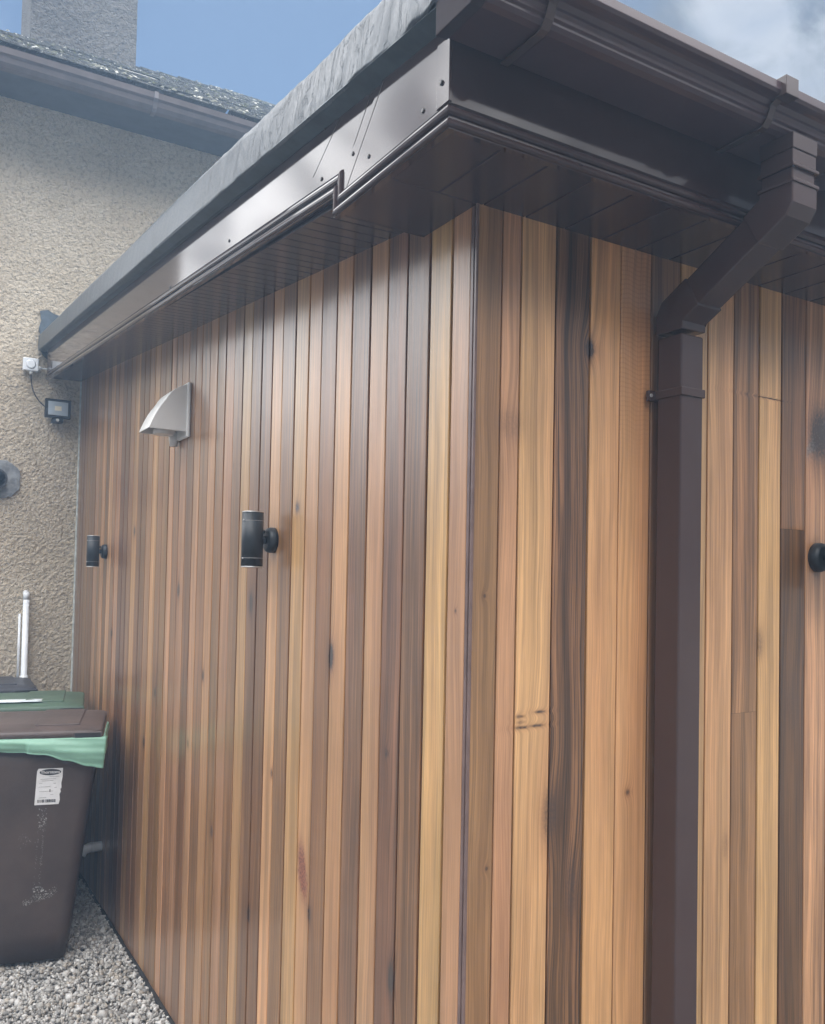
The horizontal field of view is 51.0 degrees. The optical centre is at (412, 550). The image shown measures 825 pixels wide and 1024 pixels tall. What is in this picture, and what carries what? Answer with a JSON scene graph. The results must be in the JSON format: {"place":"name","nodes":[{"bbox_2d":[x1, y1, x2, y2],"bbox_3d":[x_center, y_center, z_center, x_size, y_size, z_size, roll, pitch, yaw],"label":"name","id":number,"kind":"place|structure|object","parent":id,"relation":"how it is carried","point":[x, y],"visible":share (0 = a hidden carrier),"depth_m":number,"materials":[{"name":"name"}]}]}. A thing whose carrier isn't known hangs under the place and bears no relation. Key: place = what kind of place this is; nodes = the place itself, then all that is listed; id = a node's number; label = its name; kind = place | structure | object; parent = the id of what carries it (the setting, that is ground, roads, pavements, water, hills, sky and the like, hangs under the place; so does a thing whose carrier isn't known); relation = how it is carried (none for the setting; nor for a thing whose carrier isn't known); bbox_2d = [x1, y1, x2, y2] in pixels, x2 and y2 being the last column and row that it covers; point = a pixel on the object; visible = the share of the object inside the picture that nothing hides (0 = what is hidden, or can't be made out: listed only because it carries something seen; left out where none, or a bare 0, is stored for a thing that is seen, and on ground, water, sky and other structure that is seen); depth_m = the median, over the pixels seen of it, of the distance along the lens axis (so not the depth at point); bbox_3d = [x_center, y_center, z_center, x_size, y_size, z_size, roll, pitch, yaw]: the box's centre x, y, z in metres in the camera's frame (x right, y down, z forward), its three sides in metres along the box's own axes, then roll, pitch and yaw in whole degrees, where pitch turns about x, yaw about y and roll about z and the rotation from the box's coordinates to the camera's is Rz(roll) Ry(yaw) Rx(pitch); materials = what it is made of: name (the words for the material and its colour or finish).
{"place":"outdoors","nodes":[
{"label":"outdoors","id":0,"kind":"place"},
{"bbox_2d":[0,699,42,702],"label":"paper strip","id":1,"kind":"object","parent":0,"point":[18,700],"visible":1,"depth_m":3.99,"materials":[{"name":"white paper"}]},
{"bbox_2d":[0,878,169,1023],"bbox_3d":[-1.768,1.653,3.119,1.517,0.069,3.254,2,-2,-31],"label":"gravel","id":2,"kind":"structure","parent":0,"point":[111,961],"depth_m":3.32,"materials":[{"name":"grey gravel"}]},
{"bbox_2d":[0,676,37,692],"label":"wheelie bin","id":3,"kind":"object","parent":2,"relation":"on","point":[10,684],"visible":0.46,"depth_m":4.36,"materials":[{"name":"plastic"}]},
{"bbox_2d":[0,690,84,711],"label":"wheelie bin","id":4,"kind":"object","parent":2,"relation":"on","point":[60,699],"visible":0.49,"depth_m":4.04,"materials":[{"name":"plastic"}]},
{"bbox_2d":[0,709,109,964],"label":"wheelie bin","id":5,"kind":"object","parent":2,"relation":"on","point":[51,760],"visible":1,"depth_m":3.46,"materials":[{"name":"plastic"}]},
{"bbox_2d":[0,0,274,690],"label":"house","id":6,"kind":"structure","parent":2,"relation":"on","point":[92,189],"depth_m":4.92,"materials":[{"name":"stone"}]},
{"bbox_2d":[0,460,19,497],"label":"boiler flue","id":7,"kind":"object","parent":6,"relation":"attached to","point":[9,479],"visible":1,"depth_m":4.77,"materials":[{"name":"grey metal"}]},
{"bbox_2d":[16,590,29,677],"bbox_3d":[-2.159,0.934,4.764,0.058,1.431,0.057,2,-2,-31],"label":"waste pipe","id":8,"kind":"object","parent":6,"relation":"attached to","point":[25,630],"visible":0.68,"depth_m":4.76,"materials":[{"name":"white plastic"}]},
{"bbox_2d":[22,357,46,373],"bbox_3d":[-2.085,-1.026,4.845,0.180,0.088,0.040,2,-2,-31],"label":"junction box","id":9,"kind":"object","parent":6,"relation":"attached to","point":[31,365],"visible":0.94,"depth_m":4.81,"materials":[{"name":"white plastic"}]},
{"bbox_2d":[30,374,43,405],"bbox_3d":[-2.093,-0.894,4.838,0.085,0.178,0.018,2,-2,-31],"label":"cable","id":10,"kind":"object","parent":9,"relation":"hanging from","point":[32,388],"visible":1,"depth_m":4.82,"materials":[{"name":"rubber"}]},
{"bbox_2d":[44,398,70,423],"bbox_3d":[-2.005,-0.783,4.880,0.136,0.131,0.078,2,-2,-31],"label":"floodlight","id":11,"kind":"object","parent":6,"relation":"attached to","point":[57,411],"visible":1,"depth_m":4.85,"materials":[{"name":"black plastic"}]},
{"bbox_2d":[0,45,257,139],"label":"gutter","id":12,"kind":"object","parent":6,"relation":"attached to","point":[50,72],"visible":0.41,"depth_m":4.72,"materials":[{"name":"plastic"}]},
{"bbox_2d":[38,0,824,1023],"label":"timber extension","id":13,"kind":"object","parent":2,"relation":"on","point":[386,288],"visible":0.98,"depth_m":1.91,"materials":[{"name":"brown wood"}]},
{"bbox_2d":[82,841,101,856],"bbox_3d":[-1.529,1.414,4.090,0.113,0.063,0.052,2,-2,-31],"label":"overflow pipe","id":14,"kind":"object","parent":13,"relation":"attached to","point":[90,847],"visible":0.85,"depth_m":4.08,"materials":[{"name":"white plastic"}]},
{"bbox_2d":[86,535,107,566],"bbox_3d":[-1.546,0.004,4.228,0.093,0.153,0.071,2,-2,-31],"label":"wall lamp","id":15,"kind":"object","parent":13,"relation":"attached to","point":[95,549],"visible":1,"depth_m":4.20,"materials":[{"name":"metal"}]},
{"bbox_2d":[139,382,190,446],"bbox_3d":[-0.901,-0.499,3.147,0.146,0.218,0.172,2,-2,-31],"label":"vent cowl","id":16,"kind":"object","parent":13,"relation":"attached to","point":[169,414],"visible":1,"depth_m":3.10,"materials":[{"name":"white plastic"}]},
{"bbox_2d":[241,511,278,567],"bbox_3d":[-0.425,-0.030,2.376,0.093,0.153,0.071,2,-2,-31],"label":"wall lamp","id":17,"kind":"object","parent":13,"relation":"attached to","point":[256,538],"visible":1,"depth_m":2.35,"materials":[{"name":"metal"}]},
{"bbox_2d":[436,0,824,191],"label":"gutter","id":18,"kind":"object","parent":13,"relation":"attached to","point":[618,54],"visible":1,"depth_m":1.39,"materials":[{"name":"brown plastic"}]},
{"bbox_2d":[646,131,818,1023],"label":"downpipe","id":19,"kind":"object","parent":13,"relation":"attached to","point":[778,216],"visible":1,"depth_m":1.75,"materials":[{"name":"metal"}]},
{"bbox_2d":[808,543,824,571],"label":"wall lamp","id":20,"kind":"object","parent":13,"relation":"attached to","point":[816,556],"visible":1,"depth_m":2.09,"materials":[{"name":"metal"}]},
{"bbox_2d":[0,0,824,113],"label":"sky","id":21,"kind":"structure","parent":0,"point":[258,49],"materials":[{"name":"blue"}]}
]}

